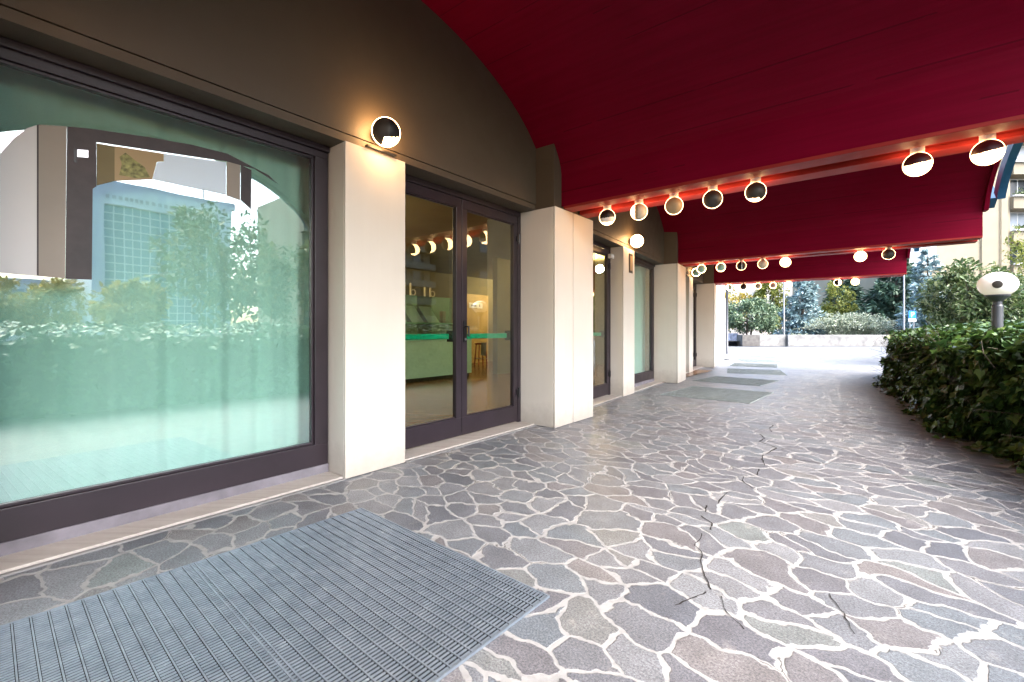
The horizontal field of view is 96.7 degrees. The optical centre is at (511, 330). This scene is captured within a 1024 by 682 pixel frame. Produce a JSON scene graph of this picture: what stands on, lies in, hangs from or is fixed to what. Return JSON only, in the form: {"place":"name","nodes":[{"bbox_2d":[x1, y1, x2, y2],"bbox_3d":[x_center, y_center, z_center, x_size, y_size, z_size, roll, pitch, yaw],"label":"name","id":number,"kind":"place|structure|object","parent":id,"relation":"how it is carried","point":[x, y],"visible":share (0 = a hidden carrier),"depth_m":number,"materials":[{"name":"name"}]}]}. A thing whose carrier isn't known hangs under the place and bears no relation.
{"place":"outdoors","nodes":[
{"label":"outdoors","id":0,"kind":"place"},
{"bbox_2d":[439,311,445,322],"bbox_3d":[-2.023,-0.396,13.265,0.140,0.349,0.120,0,0,38],"label":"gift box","id":1,"kind":"object","parent":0,"point":[442,316],"visible":0.96,"depth_m":13.23,"materials":[{"name":"paint"}]},
{"bbox_2d":[0,347,1023,681],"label":"paving","id":2,"kind":"structure","parent":0,"point":[824,515],"depth_m":2.44,"materials":[{"name":"grey stone"}]},
{"bbox_2d":[0,508,549,681],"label":"floor grate","id":3,"kind":"object","parent":2,"relation":"on","point":[361,595],"visible":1,"depth_m":1.73,"materials":[{"name":"metal"}]},
{"bbox_2d":[660,386,773,403],"bbox_3d":[3.569,1.093,7.889,1.402,0.010,1.575,0,0,41],"label":"floor grate","id":4,"kind":"object","parent":2,"relation":"on","point":[729,395],"visible":1,"depth_m":7.76,"materials":[{"name":"metal"}]},
{"bbox_2d":[692,376,778,385],"bbox_3d":[4.889,1.093,9.937,1.352,0.010,1.347,0,0,44],"label":"floor grate","id":5,"kind":"object","parent":2,"relation":"on","point":[739,381],"visible":1,"depth_m":9.91,"materials":[{"name":"metal"}]},
{"bbox_2d":[730,363,777,367],"bbox_3d":[7.675,1.093,14.421,1.278,0.010,1.584,0,0,31],"label":"floor grate","id":6,"kind":"object","parent":2,"relation":"on","point":[756,365],"visible":1,"depth_m":14.20,"materials":[{"name":"metal"}]},
{"bbox_2d":[727,368,785,374],"bbox_3d":[6.477,1.093,12.146,1.335,0.010,1.569,0,0,26],"label":"floor grate","id":7,"kind":"object","parent":2,"relation":"on","point":[755,371],"visible":1,"depth_m":12.10,"materials":[{"name":"metal"}]},
{"bbox_2d":[737,359,783,362],"bbox_3d":[8.954,1.093,16.529,1.237,0.010,1.572,0,0,17],"label":"floor grate","id":8,"kind":"object","parent":2,"relation":"on","point":[757,360],"visible":0.99,"depth_m":16.54,"materials":[{"name":"metal"}]},
{"bbox_2d":[903,275,904,329],"bbox_3d":[24.980,-2.545,28.650,0.120,7.290,0.800,0,0,0],"label":"lamp post","id":9,"kind":"object","parent":2,"relation":"on","point":[903,302],"visible":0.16,"depth_m":28.97,"materials":[{"name":"grey metal"}]},
{"bbox_2d":[909,311,915,328],"bbox_3d":[24.950,-0.065,28.384,0.460,2.330,0.075,0,0,0],"label":"parking sign","id":10,"kind":"object","parent":2,"relation":"on","point":[912,314],"visible":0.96,"depth_m":28.36,"materials":[{"name":"blue metal"}]},
{"bbox_2d":[871,319,1023,472],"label":"ivy hedge","id":11,"kind":"object","parent":2,"relation":"on","point":[958,380],"visible":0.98,"depth_m":4.71,"materials":[{"name":"plant"}]},
{"bbox_2d":[914,257,1023,325],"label":"laurel tree","id":12,"kind":"object","parent":2,"relation":"on","point":[972,304],"visible":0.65,"depth_m":13.55,"materials":[{"name":"green plant"}]},
{"bbox_2d":[976,272,1019,327],"bbox_3d":[6.400,0.165,6.000,0.390,1.870,0.390,0,0,0],"label":"garden lantern","id":13,"kind":"object","parent":2,"relation":"on","point":[996,288],"visible":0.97,"depth_m":5.94,"materials":[{"name":"metal"}]},
{"bbox_2d":[989,226,1023,286],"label":"yellow conifer","id":14,"kind":"object","parent":2,"relation":"on","point":[1020,254],"visible":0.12,"depth_m":19.78,"materials":[{"name":"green plant"}]},
{"bbox_2d":[724,282,791,334],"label":"long block","id":15,"kind":"structure","parent":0,"point":[750,288],"depth_m":84.00,"materials":[{"name":"white"}]},
{"bbox_2d":[719,346,824,357],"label":"ground","id":16,"kind":"structure","parent":0,"point":[774,346],"depth_m":31.70,"materials":[{"name":"concrete"}]},
{"bbox_2d":[0,0,724,577],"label":"arcade building","id":17,"kind":"structure","parent":16,"relation":"on","point":[456,206],"depth_m":3.62,"materials":[{"name":"brown paint"}]},
{"bbox_2d":[0,125,277,279],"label":"window poster","id":18,"kind":"object","parent":17,"relation":"attached to","point":[44,210],"depth_m":2.38,"materials":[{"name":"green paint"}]},
{"bbox_2d":[0,65,308,502],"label":"curtain","id":19,"kind":"object","parent":17,"relation":"hanging from","point":[173,333],"visible":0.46,"depth_m":2.81,"materials":[{"name":"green fabric"}]},
{"bbox_2d":[0,36,329,556],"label":"window","id":20,"kind":"structure","parent":17,"relation":"in","point":[41,520],"depth_m":2.75,"materials":[{"name":"metal"}]},
{"bbox_2d":[365,144,396,156],"bbox_3d":[-1.028,-1.413,3.579,0.033,0.015,0.270,0,0,38],"label":"lamp bracket","id":21,"kind":"object","parent":17,"relation":"attached to","point":[380,150],"visible":1,"depth_m":3.57,"materials":[{"name":"beige metal"}]},
{"bbox_2d":[370,117,400,146],"bbox_3d":[-0.980,-1.524,3.508,0.247,0.217,0.217,0,0,38],"label":"wall lamp","id":22,"kind":"object","parent":17,"relation":"attached to","point":[385,132],"visible":1,"depth_m":3.43,"materials":[{"name":"glass"}]},
{"bbox_2d":[405,322,452,333],"bbox_3d":[-3.246,0.434,11.861,0.560,1.308,4.340,0,0,38],"label":"brochure shelf","id":23,"kind":"object","parent":17,"relation":"on","point":[424,328],"visible":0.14,"depth_m":12.62,"materials":[{"name":"green paint"}]},
{"bbox_2d":[405,305,422,321],"bbox_3d":[-2.701,-0.450,12.373,0.260,0.460,0.580,0,0,38],"label":"brochure","id":24,"kind":"object","parent":23,"relation":"on","point":[411,312],"visible":0.86,"depth_m":12.37,"materials":[{"name":"green paper"}]},
{"bbox_2d":[418,306,439,322],"bbox_3d":[-2.342,-0.450,12.829,0.260,0.460,0.580,0,0,38],"label":"brochure","id":25,"kind":"object","parent":23,"relation":"on","point":[429,314],"visible":1,"depth_m":12.81,"materials":[{"name":"green paper"}]},
{"bbox_2d":[405,339,471,383],"bbox_3d":[-2.261,0.607,9.720,0.800,0.963,3.440,0,0,38],"label":"reception desk","id":26,"kind":"object","parent":17,"relation":"on","point":[429,360],"visible":0.16,"depth_m":9.81,"materials":[{"name":"green laminate"}]},
{"bbox_2d":[405,174,520,448],"bbox_3d":[-0.509,-0.161,4.691,0.207,2.478,1.870,0,0,38],"label":"door","id":27,"kind":"structure","parent":17,"relation":"in","point":[461,423],"depth_m":4.65,"materials":[{"name":"metal"}]},
{"bbox_2d":[467,294,487,362],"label":"wall","id":28,"kind":"structure","parent":17,"relation":"in","point":[477,318],"depth_m":15.47,"materials":[{"name":"beige paint"}]},
{"bbox_2d":[469,303,482,307],"bbox_3d":[-1.219,-0.845,15.389,0.018,0.170,0.650,0,0,38],"label":"door sign","id":29,"kind":"object","parent":28,"relation":"attached to","point":[475,305],"visible":1,"depth_m":15.38,"materials":[{"name":"white paint"}]},
{"bbox_2d":[474,343,487,365],"bbox_3d":[-0.981,0.737,14.341,0.395,0.704,0.395,0,0,27],"label":"stool","id":30,"kind":"object","parent":17,"relation":"on","point":[479,344],"visible":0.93,"depth_m":14.26,"materials":[{"name":"brown wood"}]},
{"bbox_2d":[481,343,486,355],"bbox_3d":[-0.946,0.588,14.192,0.200,0.424,0.310,0,0,38],"label":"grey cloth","id":31,"kind":"object","parent":30,"relation":"on","point":[483,349],"visible":1,"depth_m":14.13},
{"bbox_2d":[596,265,603,272],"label":"room lamp","id":32,"kind":"object","parent":17,"relation":"hanging from","point":[599,268],"visible":1,"depth_m":11.15,"materials":[{"name":"white glass"}]},
{"bbox_2d":[593,241,610,398],"bbox_3d":[1.085,-0.161,6.932,0.172,2.478,1.854,0,0,35],"label":"door","id":33,"kind":"structure","parent":17,"relation":"in","point":[603,389],"depth_m":7.58,"materials":[{"name":"metal"}]},
{"bbox_2d":[629,253,632,272],"bbox_3d":[2.045,-1.155,7.825,0.016,0.330,0.170,0,0,34],"label":"number plaque","id":34,"kind":"object","parent":17,"relation":"attached to","point":[630,263],"visible":1,"depth_m":7.79,"materials":[{"name":"gold metal"}]},
{"bbox_2d":[628,235,642,247],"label":"wall lamp","id":35,"kind":"object","parent":17,"relation":"attached to","point":[636,241],"visible":1,"depth_m":7.69,"materials":[{"name":"glass"}]},
{"bbox_2d":[634,264,645,373],"bbox_3d":[2.330,-0.175,9.055,0.100,2.490,2.093,0,0,34],"label":"curtain","id":36,"kind":"object","parent":17,"relation":"hanging from","point":[639,314],"visible":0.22,"depth_m":9.53,"materials":[{"name":"green fabric"}]},
{"bbox_2d":[634,257,654,386],"bbox_3d":[2.486,-0.161,8.937,0.095,2.478,1.898,0,0,34],"label":"window","id":37,"kind":"structure","parent":17,"relation":"in","point":[645,377],"depth_m":9.62,"materials":[{"name":"metal"}]},
{"bbox_2d":[690,268,699,275],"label":"wall lamp","id":38,"kind":"object","parent":17,"relation":"attached to","point":[694,272],"visible":0.86,"depth_m":11.86,"materials":[{"name":"glass"}]},
{"bbox_2d":[693,283,696,366],"bbox_3d":[5.053,-0.161,13.059,0.172,2.478,1.737,0,0,33],"label":"door","id":39,"kind":"structure","parent":17,"relation":"in","point":[694,285],"depth_m":13.67,"materials":[{"name":"metal"}]},
{"bbox_2d":[421,0,1023,284],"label":"canopy","id":40,"kind":"object","parent":17,"relation":"attached to","point":[821,118],"visible":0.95,"depth_m":4.09,"materials":[{"name":"fabric"}]},
{"bbox_2d":[599,205,614,224],"bbox_3d":[1.087,-1.333,5.198,0.180,0.258,0.181,0,0,0],"label":"globe lamp","id":41,"kind":"object","parent":40,"relation":"hanging from","point":[607,215],"visible":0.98,"depth_m":5.14,"materials":[{"name":"white glass"}]},
{"bbox_2d":[631,199,647,219],"bbox_3d":[1.384,-1.333,4.961,0.181,0.258,0.181,0,0,0],"label":"globe lamp","id":42,"kind":"object","parent":40,"relation":"hanging from","point":[639,210],"visible":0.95,"depth_m":4.90,"materials":[{"name":"white glass"}]},
{"bbox_2d":[665,192,682,214],"bbox_3d":[1.681,-1.333,4.724,0.181,0.258,0.181,0,0,0],"label":"globe lamp","id":43,"kind":"object","parent":40,"relation":"hanging from","point":[674,204],"visible":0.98,"depth_m":4.67,"materials":[{"name":"white glass"}]},
{"bbox_2d":[697,263,705,272],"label":"globe lamp","id":44,"kind":"object","parent":40,"relation":"hanging from","point":[701,267],"visible":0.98,"depth_m":9.49,"materials":[{"name":"white glass"}]},
{"bbox_2d":[703,185,722,208],"bbox_3d":[1.978,-1.333,4.487,0.181,0.258,0.181,0,0,0],"label":"globe lamp","id":45,"kind":"object","parent":40,"relation":"hanging from","point":[712,197],"visible":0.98,"depth_m":4.43,"materials":[{"name":"white glass"}]},
{"bbox_2d":[716,261,725,271],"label":"globe lamp","id":46,"kind":"object","parent":40,"relation":"hanging from","point":[720,266],"visible":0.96,"depth_m":9.27,"materials":[{"name":"white glass"}]},
{"bbox_2d":[726,283,732,289],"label":"globe lamp","id":47,"kind":"object","parent":40,"relation":"hanging from","point":[729,287],"visible":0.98,"depth_m":13.58,"materials":[{"name":"white glass"}]},
{"bbox_2d":[736,260,745,269],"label":"globe lamp","id":48,"kind":"object","parent":40,"relation":"hanging from","point":[741,265],"visible":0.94,"depth_m":9.04,"materials":[{"name":"white glass"}]},
{"bbox_2d":[740,283,746,289],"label":"globe lamp","id":49,"kind":"object","parent":40,"relation":"hanging from","point":[743,286],"visible":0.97,"depth_m":13.38,"materials":[{"name":"white glass"}]},
{"bbox_2d":[745,177,766,201],"bbox_3d":[2.275,-1.333,4.250,0.181,0.258,0.181,0,0,0],"label":"globe lamp","id":50,"kind":"object","parent":40,"relation":"hanging from","point":[756,190],"visible":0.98,"depth_m":4.20,"materials":[{"name":"white glass"}]},
{"bbox_2d":[755,282,760,288],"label":"globe lamp","id":51,"kind":"object","parent":40,"relation":"hanging from","point":[757,285],"visible":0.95,"depth_m":13.19,"materials":[{"name":"white glass"}]},
{"bbox_2d":[758,258,767,268],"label":"globe lamp","id":52,"kind":"object","parent":40,"relation":"hanging from","point":[762,263],"visible":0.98,"depth_m":8.81,"materials":[{"name":"white glass"}]},
{"bbox_2d":[769,281,776,288],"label":"globe lamp","id":53,"kind":"object","parent":40,"relation":"hanging from","point":[773,284],"visible":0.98,"depth_m":13.00,"materials":[{"name":"white glass"}]},
{"bbox_2d":[780,256,790,266],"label":"globe lamp","id":54,"kind":"object","parent":40,"relation":"hanging from","point":[785,261],"visible":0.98,"depth_m":8.58,"materials":[{"name":"white glass"}]},
{"bbox_2d":[785,281,791,287],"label":"globe lamp","id":55,"kind":"object","parent":40,"relation":"hanging from","point":[788,284],"visible":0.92,"depth_m":12.80,"materials":[{"name":"white glass"}]},
{"bbox_2d":[834,278,841,285],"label":"globe lamp","id":56,"kind":"object","parent":40,"relation":"hanging from","point":[837,281],"visible":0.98,"depth_m":12.21,"materials":[{"name":"white glass"}]},
{"bbox_2d":[851,277,858,284],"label":"globe lamp","id":57,"kind":"object","parent":40,"relation":"hanging from","point":[854,280],"visible":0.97,"depth_m":12.03,"materials":[{"name":"white glass"}]},
{"bbox_2d":[854,249,866,261],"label":"globe lamp","id":58,"kind":"object","parent":40,"relation":"hanging from","point":[860,255],"visible":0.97,"depth_m":7.90,"materials":[{"name":"white glass"}]},
{"bbox_2d":[882,247,895,259],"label":"globe lamp","id":59,"kind":"object","parent":40,"relation":"hanging from","point":[888,253],"visible":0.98,"depth_m":7.67,"materials":[{"name":"white glass"}]},
{"bbox_2d":[902,146,932,175],"bbox_3d":[3.158,-1.333,3.545,0.181,0.258,0.181,0,0,0],"label":"globe lamp","id":60,"kind":"object","parent":40,"relation":"hanging from","point":[918,161],"visible":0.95,"depth_m":3.50,"materials":[{"name":"white glass"}]},
{"bbox_2d":[970,133,1005,165],"bbox_3d":[3.455,-1.333,3.308,0.181,0.258,0.181,0,0,0],"label":"globe lamp","id":61,"kind":"object","parent":40,"relation":"hanging from","point":[988,149],"visible":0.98,"depth_m":3.27,"materials":[{"name":"white glass"}]},
{"bbox_2d":[726,285,727,353],"bbox_3d":[10.173,-0.950,21.528,0.110,4.100,0.110,0,0,0],"label":"downpipe","id":62,"kind":"object","parent":17,"relation":"attached to","point":[726,321],"visible":0.66,"depth_m":21.50,"materials":[{"name":"metal"}]},
{"bbox_2d":[725,333,737,345],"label":"graffiti wall","id":63,"kind":"structure","parent":16,"relation":"on","point":[732,339],"depth_m":33.40,"materials":[{"name":"blue paint"}]},
{"bbox_2d":[737,335,759,345],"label":"dark block","id":64,"kind":"structure","parent":16,"relation":"on","point":[748,340],"depth_m":31.50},
{"bbox_2d":[760,335,785,345],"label":"wall","id":65,"kind":"structure","parent":16,"relation":"on","point":[772,340],"depth_m":31.60,"materials":[{"name":"concrete"}]},
{"bbox_2d":[783,282,784,334],"bbox_3d":[20.200,-2.045,33.454,0.120,6.290,0.807,0,0,0],"label":"lamp post","id":66,"kind":"object","parent":16,"relation":"on","point":[783,308],"visible":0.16,"depth_m":33.76,"materials":[{"name":"grey metal"}]},
{"bbox_2d":[786,335,887,346],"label":"wall","id":67,"kind":"structure","parent":16,"relation":"on","point":[835,340],"depth_m":31.31,"materials":[{"name":"concrete"}]},
{"bbox_2d":[792,142,1023,323],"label":"apartment building","id":68,"kind":"structure","parent":16,"relation":"on","point":[1003,217],"depth_m":40.00,"materials":[{"name":"beige paint"}]},
{"bbox_2d":[1010,245,1023,264],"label":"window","id":69,"kind":"structure","parent":68,"relation":"in","point":[1013,255],"depth_m":41.18,"materials":[{"name":"white glass"}]},
{"bbox_2d":[1010,212,1023,230],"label":"window","id":70,"kind":"structure","parent":68,"relation":"in","point":[1016,218],"depth_m":41.18,"materials":[{"name":"white glass"}]},
{"bbox_2d":[1010,179,1023,196],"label":"window","id":71,"kind":"structure","parent":68,"relation":"in","point":[1015,184],"depth_m":41.18,"materials":[{"name":"grey glass"}]},
{"bbox_2d":[1012,187,1023,194],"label":"sill plants","id":72,"kind":"object","parent":68,"relation":"on","point":[1019,192],"visible":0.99,"depth_m":39.89,"materials":[{"name":"green plant"}]},
{"bbox_2d":[1016,146,1023,159],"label":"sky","id":73,"kind":"structure","parent":68,"relation":"in","point":[1021,154],"depth_m":41.18,"materials":[{"name":"white"}]},
{"bbox_2d":[894,248,942,330],"bbox_3d":[28.534,-2.153,31.269,4.208,6.930,4.342,0,0,41],"label":"blue spruce","id":74,"kind":"object","parent":16,"relation":"on","point":[919,269],"visible":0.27,"depth_m":31.30,"materials":[{"name":"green plant"}]},
{"bbox_2d":[909,246,935,263],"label":"sky","id":75,"kind":"structure","parent":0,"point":[932,250],"depth_m":39.91,"materials":[{"name":"white"}]},
{"label":"planting bed","id":76,"kind":"structure","parent":0,"visible":0},
{"bbox_2d":[724,285,754,329],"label":"yellow tree","id":77,"kind":"object","parent":76,"relation":"on","point":[738,298],"visible":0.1,"depth_m":44.74,"materials":[{"name":"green plant"}]},
{"bbox_2d":[725,296,781,334],"bbox_3d":[17.459,-0.871,33.543,4.726,3.364,3.824,0,0,0],"label":"holly bush","id":78,"kind":"object","parent":76,"relation":"on","point":[755,307],"visible":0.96,"depth_m":32.79,"materials":[{"name":"green plant"}]},
{"bbox_2d":[752,282,791,334],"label":"lime tree","id":79,"kind":"object","parent":76,"relation":"on","point":[761,292],"visible":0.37,"depth_m":43.52,"materials":[{"name":"green plant"}]},
{"bbox_2d":[771,281,827,334],"bbox_3d":[23.294,-2.385,36.413,4.218,6.815,4.038,0,0,0],"label":"blue spruce","id":80,"kind":"object","parent":76,"relation":"on","point":[794,315],"visible":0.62,"depth_m":35.94,"materials":[{"name":"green plant"}]},
{"bbox_2d":[806,279,864,332],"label":"dark cedar","id":81,"kind":"object","parent":76,"relation":"on","point":[847,283],"visible":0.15,"depth_m":42.71,"materials":[{"name":"green plant"}]},
{"bbox_2d":[817,281,858,325],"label":"yellow shrub","id":82,"kind":"object","parent":76,"relation":"on","point":[833,308],"visible":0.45,"depth_m":40.21,"materials":[{"name":"green plant"}]},
{"bbox_2d":[793,311,902,334],"bbox_3d":[25.444,-0.353,33.824,7.786,2.242,3.914,0,0,0],"label":"arching shrub","id":83,"kind":"object","parent":76,"relation":"on","point":[851,324],"visible":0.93,"depth_m":33.48,"materials":[{"name":"green plant"}]},
{"bbox_2d":[850,255,925,334],"bbox_3d":[31.217,-2.382,37.209,8.051,7.944,8.236,0,0,0],"label":"dark cedar","id":84,"kind":"object","parent":76,"relation":"on","point":[884,302],"visible":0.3,"depth_m":36.49,"materials":[{"name":"green plant"}]},
{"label":"glass screen","id":85,"kind":"object","parent":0,"visible":0},
{"bbox_2d":[405,282,434,296],"bbox_3d":[-1.999,-0.880,9.899,0.030,0.266,0.867,0,0,38],"label":"letter sign","id":86,"kind":"object","parent":85,"relation":"on","point":[430,291],"visible":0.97,"depth_m":9.79,"materials":[{"name":"gold metal"}]}
]}

